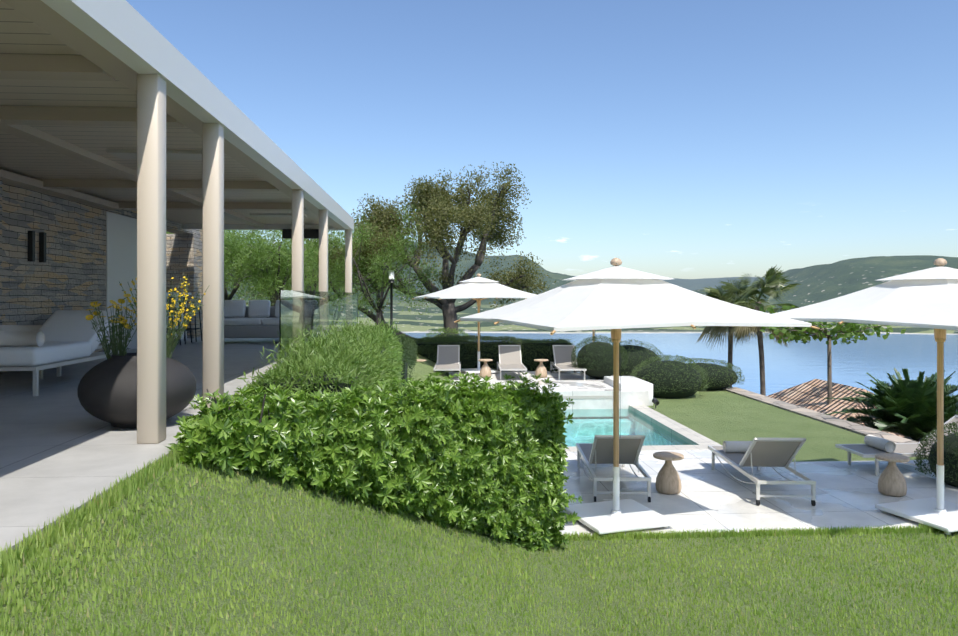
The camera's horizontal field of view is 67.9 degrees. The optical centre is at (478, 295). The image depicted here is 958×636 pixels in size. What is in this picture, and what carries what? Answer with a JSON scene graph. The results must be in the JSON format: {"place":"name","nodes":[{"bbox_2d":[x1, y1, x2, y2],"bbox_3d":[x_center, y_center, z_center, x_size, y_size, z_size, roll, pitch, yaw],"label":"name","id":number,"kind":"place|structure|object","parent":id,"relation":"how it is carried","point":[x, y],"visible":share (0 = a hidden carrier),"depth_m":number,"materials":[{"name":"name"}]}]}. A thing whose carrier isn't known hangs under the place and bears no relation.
{"place":"outdoors","nodes":[
{"label":"outdoors","id":0,"kind":"place"},
{"bbox_2d":[237,324,403,405],"bbox_3d":[-1.762,1.125,9.513,1.344,1.332,6.924,0,0,-4],"label":"bush","id":1,"kind":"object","parent":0,"point":[385,365],"depth_m":6.73,"materials":[{"name":"green plant"}]},
{"bbox_2d":[260,317,400,366],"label":"hedge terrace shoots","id":2,"kind":"object","parent":1,"relation":"on","point":[368,336],"visible":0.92,"depth_m":8.07,"materials":[{"name":"green plant"}]},
{"bbox_2d":[0,242,957,635],"bbox_3d":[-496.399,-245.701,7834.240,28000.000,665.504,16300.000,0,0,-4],"label":"ground","id":3,"kind":"structure","parent":0,"point":[720,416],"depth_m":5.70,"materials":[{"name":"green plant"}]},
{"bbox_2d":[0,169,201,373],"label":"house wall","id":4,"kind":"structure","parent":3,"relation":"on","point":[65,249],"depth_m":11.59,"materials":[{"name":"beige stone"}]},
{"bbox_2d":[0,337,278,554],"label":"patio floor","id":5,"kind":"structure","parent":3,"relation":"on","point":[61,448],"depth_m":5.16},
{"bbox_2d":[0,310,118,395],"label":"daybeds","id":6,"kind":"object","parent":5,"relation":"on","point":[58,339],"visible":0.96,"depth_m":8.18,"materials":[{"name":"grey fabric"}]},
{"bbox_2d":[77,352,195,427],"bbox_3d":[-2.778,0.765,5.807,0.876,0.573,0.876,0,0,-4],"label":"planter bowl","id":7,"kind":"object","parent":5,"relation":"on","point":[106,390],"visible":0.62,"depth_m":5.49,"materials":[{"name":"grey ceramic"}]},
{"bbox_2d":[85,272,208,359],"bbox_3d":[-2.710,0.172,5.804,0.857,0.736,0.676,0,0,-4],"label":"flowering plant","id":8,"kind":"object","parent":7,"relation":"in","point":[168,343],"depth_m":5.78,"materials":[{"name":"yellow plant"}]},
{"bbox_2d":[166,297,201,344],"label":"bar stools","id":9,"kind":"object","parent":5,"relation":"on","point":[190,328],"visible":0.38,"depth_m":15.76,"materials":[{"name":"black metal"}]},
{"bbox_2d":[137,74,351,443],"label":"columns","id":10,"kind":"structure","parent":5,"relation":"on","point":[151,258],"depth_m":5.12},
{"bbox_2d":[0,0,353,238],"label":"pergola roof","id":11,"kind":"structure","parent":10,"relation":"on","point":[70,70],"depth_m":6.52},
{"bbox_2d":[224,300,278,337],"bbox_3d":[-4.785,0.576,15.980,2.500,0.952,0.960,0,0,-4],"label":"sofa","id":12,"kind":"object","parent":5,"relation":"on","point":[257,319],"visible":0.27,"depth_m":15.54,"materials":[{"name":"grey fabric"}]},
{"bbox_2d":[279,290,357,361],"bbox_3d":[-2.752,0.491,13.303,0.060,1.120,9.000,0,0,-4],"label":"glass balustrade","id":13,"kind":"object","parent":5,"relation":"on","point":[303,310],"visible":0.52,"depth_m":11.04,"materials":[{"name":"grey"}]},
{"bbox_2d":[166,202,440,326],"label":"trees","id":14,"kind":"object","parent":3,"relation":"on","point":[241,249],"depth_m":22.57,"materials":[{"name":"green plant"}]},
{"bbox_2d":[165,372,582,551],"bbox_3d":[-0.826,1.618,6.125,3.855,1.929,1.357,0,0,-40],"label":"hedge","id":15,"kind":"object","parent":3,"relation":"on","point":[501,444],"depth_m":5.87,"materials":[{"name":"green plant"}]},
{"bbox_2d":[381,266,400,333],"bbox_3d":[-2.843,0.407,23.017,0.620,2.714,0.200,0,0,-4],"label":"lamp post","id":16,"kind":"object","parent":3,"relation":"on","point":[391,281],"visible":0.73,"depth_m":22.98,"materials":[{"name":"black metal"}]},
{"bbox_2d":[394,335,418,385],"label":"hedge","id":17,"kind":"object","parent":3,"relation":"on","point":[409,348],"depth_m":16.27,"materials":[{"name":"green plant"}]},
{"bbox_2d":[281,161,556,338],"bbox_3d":[-1.869,-0.595,25.144,8.546,8.027,6.464,0,0,28],"label":"tree","id":18,"kind":"object","parent":3,"relation":"on","point":[437,198],"depth_m":24.35,"materials":[{"name":"green plant"}]},
{"bbox_2d":[422,327,473,341],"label":"shrub leaves","id":19,"kind":"object","parent":3,"relation":"on","point":[448,329],"depth_m":22.16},
{"bbox_2d":[398,334,576,371],"bbox_3d":[-0.041,1.855,21.136,5.794,1.454,1.241,0,0,-4],"label":"hedge","id":20,"kind":"object","parent":3,"relation":"on","point":[462,339],"depth_m":20.76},
{"bbox_2d":[571,335,628,377],"bbox_3d":[3.126,1.587,18.484,1.478,1.128,1.527,0,0,-4],"label":"round bush","id":21,"kind":"object","parent":3,"relation":"on","point":[601,372],"depth_m":18.08,"materials":[{"name":"green plant"}]},
{"bbox_2d":[604,376,652,405],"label":"low wall","id":22,"kind":"structure","parent":3,"relation":"on","point":[629,383],"depth_m":16.09,"materials":[{"name":"white concrete"}]},
{"bbox_2d":[619,339,662,375],"bbox_3d":[4.196,1.923,19.850,2.260,1.416,1.683,0,0,-4],"label":"hedge","id":23,"kind":"object","parent":3,"relation":"on","point":[635,355],"depth_m":19.35,"materials":[{"name":"green plant"}]},
{"bbox_2d":[565,405,719,451],"bbox_3d":[1.003,2.594,13.591,5.750,0.254,4.700,0,0,-4],"label":"pool coping","id":24,"kind":"object","parent":3,"relation":"on","point":[694,440],"visible":0.17,"depth_m":13.00,"materials":[{"name":"white stone"}]},
{"bbox_2d":[652,398,658,407],"bbox_3d":[3.873,2.358,15.593,0.117,0.227,0.170,0,0,-24],"label":"outdoor light","id":25,"kind":"object","parent":3,"relation":"on","point":[655,401],"visible":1,"depth_m":15.56,"materials":[{"name":"black metal"}]},
{"bbox_2d":[630,355,709,398],"bbox_3d":[4.702,2.025,17.591,1.943,1.153,1.567,0,0,-4],"label":"hedge","id":26,"kind":"object","parent":3,"relation":"on","point":[670,393],"depth_m":17.12,"materials":[{"name":"green plant"}]},
{"bbox_2d":[676,358,744,390],"bbox_3d":[5.821,2.096,18.963,2.480,0.911,1.467,0,0,-4],"label":"hedge","id":27,"kind":"object","parent":3,"relation":"on","point":[718,377],"depth_m":18.55,"materials":[{"name":"green plant"}]},
{"bbox_2d":[728,326,732,386],"bbox_3d":[9.433,3.195,26.707,0.257,5.509,0.241,0,0,-4],"label":"palm trunk","id":28,"kind":"object","parent":3,"relation":"on","point":[730,350],"visible":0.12,"depth_m":26.67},
{"bbox_2d":[695,326,763,349],"bbox_3d":[9.464,1.320,26.470,2.642,1.737,2.334,0,0,-4],"label":"palm tree","id":29,"kind":"object","parent":28,"relation":"attached to","point":[715,330],"visible":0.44,"depth_m":26.35,"materials":[{"name":"green plant"}]},
{"bbox_2d":[701,279,768,308],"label":"palm fronds","id":30,"kind":"object","parent":28,"relation":"attached to","point":[717,293],"visible":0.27,"depth_m":26.25,"materials":[{"name":"green plant"}]},
{"bbox_2d":[755,302,765,395],"bbox_3d":[9.796,3.120,24.658,0.416,5.812,0.270,0,0,-4],"label":"palm trunk","id":31,"kind":"object","parent":3,"relation":"on","point":[761,364],"visible":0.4,"depth_m":24.55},
{"bbox_2d":[719,265,800,312],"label":"palm fronds","id":32,"kind":"object","parent":31,"relation":"attached to","point":[772,282],"visible":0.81,"depth_m":24.15,"materials":[{"name":"green plant"}]},
{"bbox_2d":[730,305,793,346],"bbox_3d":[9.807,1.058,24.703,2.243,1.661,2.594,0,0,34],"label":"palm","id":33,"kind":"object","parent":31,"relation":"attached to","point":[742,331],"visible":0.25,"depth_m":24.18,"materials":[{"name":"green plant"}]},
{"bbox_2d":[722,387,917,442],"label":"low wall","id":34,"kind":"structure","parent":3,"relation":"on","point":[853,427],"depth_m":14.41,"materials":[{"name":"white concrete"}]},
{"bbox_2d":[760,305,905,403],"bbox_3d":[9.386,2.950,19.298,3.750,5.411,3.839,0,0,-4],"label":"plane tree","id":35,"kind":"object","parent":3,"relation":"on","point":[796,336],"depth_m":18.98,"materials":[{"name":"green plant"}]},
{"bbox_2d":[824,368,957,441],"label":"palm plant","id":36,"kind":"object","parent":3,"relation":"on","point":[907,407],"depth_m":13.59,"materials":[{"name":"green plant"}]},
{"bbox_2d":[126,0,957,278],"label":"sky","id":37,"kind":"structure","parent":0,"point":[680,139],"materials":[{"name":"blue"}]},
{"bbox_2d":[449,371,648,418],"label":"pool terrace","id":38,"kind":"structure","parent":0,"point":[588,392],"depth_m":16.11,"materials":[{"name":"white stone"}]},
{"bbox_2d":[563,409,688,446],"bbox_3d":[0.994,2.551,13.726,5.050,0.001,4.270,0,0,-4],"label":"pool water","id":39,"kind":"structure","parent":0,"point":[602,416],"depth_m":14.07,"materials":[{"name":"teal liquid"}]},
{"bbox_2d":[404,333,957,410],"bbox_3d":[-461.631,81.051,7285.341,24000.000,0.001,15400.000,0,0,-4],"label":"sea","id":40,"kind":"structure","parent":0,"point":[792,364],"depth_m":977.54,"materials":[{"name":"blue liquid"}]},
{"bbox_2d":[559,450,957,535],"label":"pool terrace","id":41,"kind":"structure","parent":0,"point":[719,497],"depth_m":8.88,"materials":[{"name":"stone"}]},
{"bbox_2d":[417,359,909,496],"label":"side tables","id":42,"kind":"object","parent":41,"relation":"on","point":[891,481],"visible":0.85,"depth_m":8.83,"materials":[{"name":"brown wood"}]},
{"bbox_2d":[413,258,957,534],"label":"patio umbrellas","id":43,"kind":"object","parent":41,"relation":"on","point":[616,298],"visible":0.88,"depth_m":7.41,"materials":[{"name":"white fabric"}]},
{"bbox_2d":[433,345,957,505],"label":"lounge chairs","id":44,"kind":"object","parent":41,"relation":"on","point":[758,453],"visible":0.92,"depth_m":9.26,"materials":[{"name":"grey fabric"}]},
{"bbox_2d":[914,422,957,486],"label":"bush","id":45,"kind":"object","parent":41,"relation":"on","point":[926,442],"depth_m":9.23,"materials":[{"name":"green plant"}]},
{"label":"house walls","id":46,"kind":"object","parent":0,"visible":0},
{"bbox_2d":[768,379,903,436],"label":"roofs","id":47,"kind":"structure","parent":46,"relation":"on","point":[811,394],"depth_m":19.77,"materials":[{"name":"brown tile"}]}
]}

